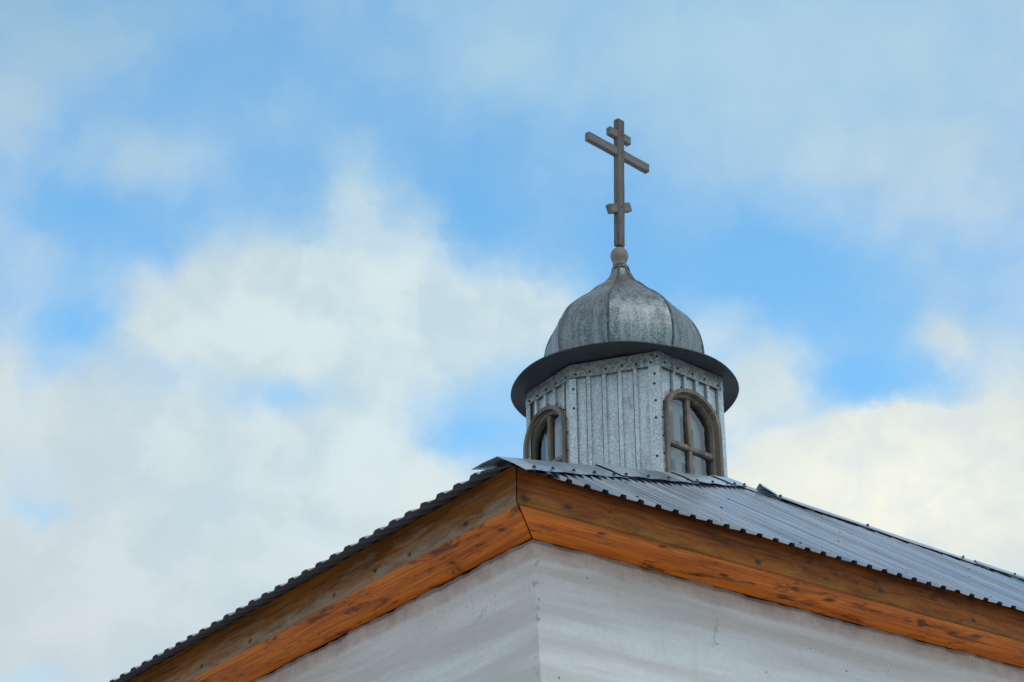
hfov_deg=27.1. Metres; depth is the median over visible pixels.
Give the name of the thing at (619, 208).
wooden cross
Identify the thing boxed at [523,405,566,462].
window
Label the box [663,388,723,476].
window
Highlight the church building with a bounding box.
[109,456,1023,681]
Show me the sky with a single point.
(277, 277)
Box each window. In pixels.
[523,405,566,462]
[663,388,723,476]
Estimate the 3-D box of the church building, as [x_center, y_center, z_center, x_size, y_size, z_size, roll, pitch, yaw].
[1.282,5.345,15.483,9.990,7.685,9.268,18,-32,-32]
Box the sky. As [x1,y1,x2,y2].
[0,0,1023,681]
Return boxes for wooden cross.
[585,118,648,264]

